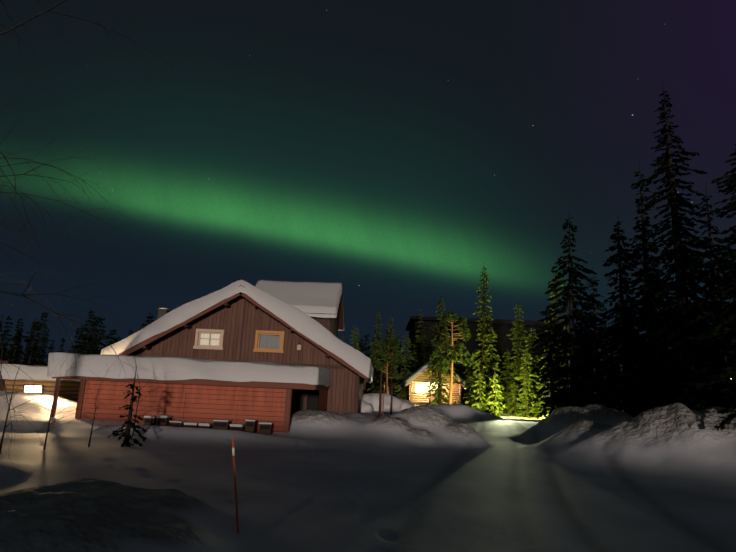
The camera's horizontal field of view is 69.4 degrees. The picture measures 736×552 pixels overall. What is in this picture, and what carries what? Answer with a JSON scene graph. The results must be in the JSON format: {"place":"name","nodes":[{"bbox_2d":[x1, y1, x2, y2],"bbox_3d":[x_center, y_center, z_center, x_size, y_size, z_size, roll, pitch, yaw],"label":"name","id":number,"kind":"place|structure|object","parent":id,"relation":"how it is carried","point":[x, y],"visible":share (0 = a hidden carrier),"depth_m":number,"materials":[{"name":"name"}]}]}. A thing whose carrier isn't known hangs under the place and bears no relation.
{"place":"outdoors","nodes":[
{"label":"outdoors","id":0,"kind":"place"},
{"bbox_2d":[0,364,79,381],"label":"roof snow","id":1,"kind":"structure","parent":0,"point":[36,372],"depth_m":24.53,"materials":[{"name":"white snow"}]},
{"bbox_2d":[255,280,343,330],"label":"roof snow","id":2,"kind":"structure","parent":0,"point":[308,298],"depth_m":35.72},
{"bbox_2d":[0,391,735,551],"bbox_3d":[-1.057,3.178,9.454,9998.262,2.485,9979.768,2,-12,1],"label":"snow ground","id":3,"kind":"structure","parent":0,"point":[466,478],"depth_m":9.86,"materials":[{"name":"white snow"}]},
{"bbox_2d":[0,319,61,453],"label":"sapling","id":4,"kind":"object","parent":3,"relation":"on","point":[11,398],"visible":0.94,"depth_m":11.64,"materials":[{"name":"brown plant"}]},
{"bbox_2d":[0,361,79,401],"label":"shed","id":5,"kind":"structure","parent":3,"relation":"on","point":[67,387],"depth_m":24.62,"materials":[{"name":"beige wood"}]},
{"bbox_2d":[26,351,94,449],"bbox_3d":[-7.205,3.038,12.479,1.524,2.836,0.965,13,-16,-42],"label":"sapling","id":6,"kind":"object","parent":3,"relation":"on","point":[48,429],"visible":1,"depth_m":12.60,"materials":[{"name":"brown plant"}]},
{"bbox_2d":[0,26,138,369],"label":"birch","id":7,"kind":"object","parent":3,"relation":"on","point":[37,204],"visible":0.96,"depth_m":15.37,"materials":[{"name":"brown plant"}]},
{"bbox_2d":[65,363,123,446],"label":"sapling","id":8,"kind":"object","parent":3,"relation":"on","point":[95,411],"visible":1,"depth_m":13.35,"materials":[{"name":"brown plant"}]},
{"bbox_2d":[0,0,190,458],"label":"birch","id":9,"kind":"object","parent":3,"relation":"on","point":[9,30],"visible":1,"depth_m":10.48,"materials":[{"name":"brown plant"}]},
{"bbox_2d":[107,365,147,446],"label":"young spruce","id":10,"kind":"object","parent":3,"relation":"on","point":[129,425],"visible":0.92,"depth_m":14.04,"materials":[{"name":"green plant"}]},
{"bbox_2d":[105,336,178,435],"bbox_3d":[-6.640,3.233,15.424,2.087,3.476,1.484,8,-13,-24],"label":"sapling","id":11,"kind":"object","parent":3,"relation":"on","point":[141,388],"visible":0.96,"depth_m":15.22,"materials":[{"name":"brown plant"}]},
{"bbox_2d":[51,376,328,432],"bbox_3d":[-5.866,4.763,18.965,8.440,2.340,4.805,2,-12,1],"label":"annex","id":12,"kind":"object","parent":3,"relation":"on","point":[278,404],"visible":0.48,"depth_m":16.96,"materials":[{"name":"red wood"}]},
{"bbox_2d":[47,352,331,386],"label":"snow-covered porch roof","id":13,"kind":"structure","parent":12,"relation":"on","point":[171,368],"depth_m":16.83,"materials":[{"name":"white snow"}]},
{"bbox_2d":[144,417,273,434],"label":"firewood crates","id":14,"kind":"object","parent":3,"relation":"on","point":[251,426],"visible":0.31,"depth_m":16.34,"materials":[{"name":"black wood"}]},
{"bbox_2d":[144,415,273,426],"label":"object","id":15,"kind":"object","parent":14,"relation":"on","point":[202,423],"depth_m":16.39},
{"bbox_2d":[232,438,239,533],"bbox_3d":[-1.484,2.493,5.980,0.228,1.279,0.033,2,-12,1],"label":"snow pole","id":16,"kind":"object","parent":3,"relation":"on","point":[235,484],"visible":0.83,"depth_m":6.00,"materials":[{"name":"red"}]},
{"bbox_2d":[118,285,370,414],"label":"house","id":17,"kind":"structure","parent":3,"relation":"on","point":[242,327],"depth_m":21.80,"materials":[{"name":"brown wood"}]},
{"bbox_2d":[100,280,373,382],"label":"roof snow","id":18,"kind":"structure","parent":17,"relation":"on","point":[305,324],"depth_m":21.34,"materials":[{"name":"white snow"}]},
{"bbox_2d":[311,295,343,337],"bbox_3d":[-5.056,5.214,37.157,6.000,9.229,8.084,2,-12,1],"label":"dormer","id":19,"kind":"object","parent":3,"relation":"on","point":[333,325],"depth_m":38.29,"materials":[{"name":"black wood"}]},
{"bbox_2d":[0,310,710,407],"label":"distant forest","id":20,"kind":"object","parent":3,"relation":"on","point":[33,351],"visible":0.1,"depth_m":97.98,"materials":[{"name":"plant"}]},
{"bbox_2d":[350,326,363,392],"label":"spruce","id":21,"kind":"object","parent":3,"relation":"on","point":[354,331],"visible":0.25,"depth_m":61.72,"materials":[{"name":"green plant"}]},
{"bbox_2d":[367,309,385,392],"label":"spruce","id":22,"kind":"object","parent":3,"relation":"on","point":[376,378],"visible":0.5,"depth_m":64.98,"materials":[{"name":"green plant"}]},
{"bbox_2d":[378,372,392,415],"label":"yard posts","id":23,"kind":"object","parent":3,"relation":"on","point":[380,394],"visible":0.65,"depth_m":24.35,"materials":[{"name":"brown wood"}]},
{"bbox_2d":[370,336,403,393],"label":"pine","id":24,"kind":"object","parent":3,"relation":"on","point":[388,341],"visible":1,"depth_m":49.10,"materials":[{"name":"green plant"}]},
{"bbox_2d":[361,393,414,412],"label":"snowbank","id":25,"kind":"object","parent":3,"relation":"on","point":[370,403],"visible":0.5,"depth_m":31.27,"materials":[{"name":"white snow"}]},
{"bbox_2d":[377,317,401,395],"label":"spruce","id":26,"kind":"object","parent":3,"relation":"on","point":[390,380],"visible":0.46,"depth_m":56.78,"materials":[{"name":"green plant"}]},
{"bbox_2d":[394,335,412,399],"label":"spruce","id":27,"kind":"object","parent":3,"relation":"on","point":[402,387],"visible":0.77,"depth_m":52.02,"materials":[{"name":"green plant"}]},
{"bbox_2d":[409,309,428,372],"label":"spruce","id":28,"kind":"object","parent":3,"relation":"on","point":[418,356],"visible":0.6,"depth_m":59.32,"materials":[{"name":"green plant"}]},
{"bbox_2d":[405,361,465,404],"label":"log cabin","id":29,"kind":"object","parent":3,"relation":"on","point":[417,392],"visible":0.65,"depth_m":49.02,"materials":[{"name":"beige wood"}]},
{"bbox_2d":[402,357,467,388],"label":"roof snow","id":30,"kind":"structure","parent":29,"relation":"on","point":[418,371],"depth_m":48.64,"materials":[{"name":"white snow"}]},
{"bbox_2d":[424,299,456,404],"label":"spruce","id":31,"kind":"object","parent":3,"relation":"on","point":[437,394],"visible":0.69,"depth_m":47.83,"materials":[{"name":"green plant"}]},
{"bbox_2d":[430,310,471,403],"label":"pine","id":32,"kind":"object","parent":3,"relation":"on","point":[439,351],"visible":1,"depth_m":43.29,"materials":[{"name":"green plant"}]},
{"bbox_2d":[453,340,468,404],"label":"spruce","id":33,"kind":"object","parent":3,"relation":"on","point":[460,375],"visible":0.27,"depth_m":54.47,"materials":[{"name":"green plant"}]},
{"bbox_2d":[462,352,478,406],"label":"spruce","id":34,"kind":"object","parent":3,"relation":"on","point":[471,381],"visible":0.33,"depth_m":46.65,"materials":[{"name":"green plant"}]},
{"bbox_2d":[405,316,547,407],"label":"building","id":35,"kind":"structure","parent":3,"relation":"on","point":[502,332],"depth_m":61.38,"materials":[{"name":"black"}]},
{"bbox_2d":[471,374,487,411],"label":"spruce","id":36,"kind":"object","parent":3,"relation":"on","point":[480,403],"visible":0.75,"depth_m":42.60,"materials":[{"name":"green plant"}]},
{"bbox_2d":[465,266,503,411],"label":"spruce","id":37,"kind":"object","parent":3,"relation":"on","point":[483,360],"visible":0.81,"depth_m":45.33,"materials":[{"name":"green plant"}]},
{"bbox_2d":[478,324,503,414],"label":"spruce","id":38,"kind":"object","parent":3,"relation":"on","point":[495,356],"visible":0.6,"depth_m":44.41,"materials":[{"name":"green plant"}]},
{"bbox_2d":[487,370,504,416],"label":"spruce","id":39,"kind":"object","parent":3,"relation":"on","point":[496,402],"visible":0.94,"depth_m":41.61,"materials":[{"name":"green plant"}]},
{"bbox_2d":[498,347,512,413],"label":"spruce","id":40,"kind":"object","parent":3,"relation":"on","point":[507,384],"visible":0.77,"depth_m":49.61,"materials":[{"name":"green plant"}]},
{"bbox_2d":[505,382,522,415],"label":"spruce","id":41,"kind":"object","parent":3,"relation":"on","point":[514,398],"visible":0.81,"depth_m":44.41,"materials":[{"name":"green plant"}]},
{"bbox_2d":[500,304,531,414],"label":"spruce","id":42,"kind":"object","parent":3,"relation":"on","point":[518,362],"visible":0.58,"depth_m":48.09,"materials":[{"name":"green plant"}]},
{"bbox_2d":[514,348,541,417],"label":"spruce","id":43,"kind":"object","parent":3,"relation":"on","point":[528,380],"visible":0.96,"depth_m":42.61,"materials":[{"name":"green plant"}]},
{"bbox_2d":[515,326,543,416],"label":"spruce","id":44,"kind":"object","parent":3,"relation":"on","point":[533,359],"visible":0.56,"depth_m":43.81,"materials":[{"name":"green plant"}]},
{"bbox_2d":[530,349,555,415],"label":"spruce","id":45,"kind":"object","parent":3,"relation":"on","point":[538,403],"visible":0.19,"depth_m":41.49,"materials":[{"name":"green plant"}]},
{"bbox_2d":[530,307,567,418],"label":"spruce","id":46,"kind":"object","parent":3,"relation":"on","point":[548,359],"visible":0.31,"depth_m":35.02,"materials":[{"name":"green plant"}]},
{"bbox_2d":[535,269,568,410],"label":"spruce","id":47,"kind":"object","parent":3,"relation":"on","point":[555,319],"visible":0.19,"depth_m":44.62,"materials":[{"name":"green plant"}]},
{"bbox_2d":[532,217,616,413],"bbox_3d":[10.180,2.220,26.552,3.870,11.742,3.705,-1,-12,17],"label":"spruce","id":48,"kind":"object","parent":3,"relation":"on","point":[572,396],"visible":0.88,"depth_m":26.57,"materials":[{"name":"green plant"}]},
{"bbox_2d":[568,276,616,405],"bbox_3d":[12.703,3.791,29.598,2.920,8.716,2.765,2,-12,1],"label":"spruce","id":49,"kind":"object","parent":3,"relation":"on","point":[596,371],"visible":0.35,"depth_m":29.43,"materials":[{"name":"green plant"}]},
{"bbox_2d":[581,219,681,417],"bbox_3d":[11.606,2.324,24.664,4.540,11.051,4.130,9,-14,-28],"label":"spruce","id":50,"kind":"object","parent":3,"relation":"on","point":[623,350],"visible":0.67,"depth_m":24.61,"materials":[{"name":"green plant"}]},
{"bbox_2d":[615,164,680,415],"bbox_3d":[12.040,0.775,22.995,3.293,12.308,3.466,-9,-17,44],"label":"spruce","id":51,"kind":"object","parent":3,"relation":"on","point":[646,344],"visible":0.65,"depth_m":22.88,"materials":[{"name":"green plant"}]},
{"bbox_2d":[621,265,681,411],"bbox_3d":[15.394,3.480,28.236,4.481,9.584,3.816,10,-14,-30],"label":"spruce","id":52,"kind":"object","parent":3,"relation":"on","point":[667,297],"visible":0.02,"depth_m":28.67,"materials":[{"name":"green plant"}]},
{"bbox_2d":[614,87,735,411],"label":"spruce","id":53,"kind":"object","parent":3,"relation":"on","point":[678,254],"visible":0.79,"depth_m":20.14,"materials":[{"name":"green plant"}]},
{"bbox_2d":[659,144,735,409],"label":"spruce","id":54,"kind":"object","parent":3,"relation":"on","point":[718,325],"visible":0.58,"depth_m":16.77,"materials":[{"name":"green plant"}]},
{"bbox_2d":[665,227,729,408],"bbox_3d":[15.967,2.642,25.448,3.801,10.650,4.234,2,-12,1],"label":"spruce","id":55,"kind":"object","parent":3,"relation":"on","point":[690,299],"visible":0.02,"depth_m":25.91,"materials":[{"name":"green plant"}]},
{"bbox_2d":[666,184,735,408],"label":"spruce","id":56,"kind":"object","parent":3,"relation":"on","point":[713,284],"visible":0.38,"depth_m":18.87,"materials":[{"name":"green plant"}]},
{"bbox_2d":[687,256,735,430],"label":"spruce","id":57,"kind":"object","parent":3,"relation":"on","point":[724,375],"visible":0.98,"depth_m":13.69,"materials":[{"name":"green plant"}]},
{"bbox_2d":[700,246,735,368],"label":"spruce","id":58,"kind":"object","parent":3,"relation":"on","point":[727,298],"visible":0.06,"depth_m":24.10,"materials":[{"name":"green plant"}]},
{"bbox_2d":[0,0,735,383],"label":"sky","id":59,"kind":"structure","parent":0,"point":[392,152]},
{"bbox_2d":[406,316,548,330],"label":"roof","id":60,"kind":"structure","parent":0,"point":[525,322],"depth_m":61.65,"materials":[{"name":"black"}]}
]}

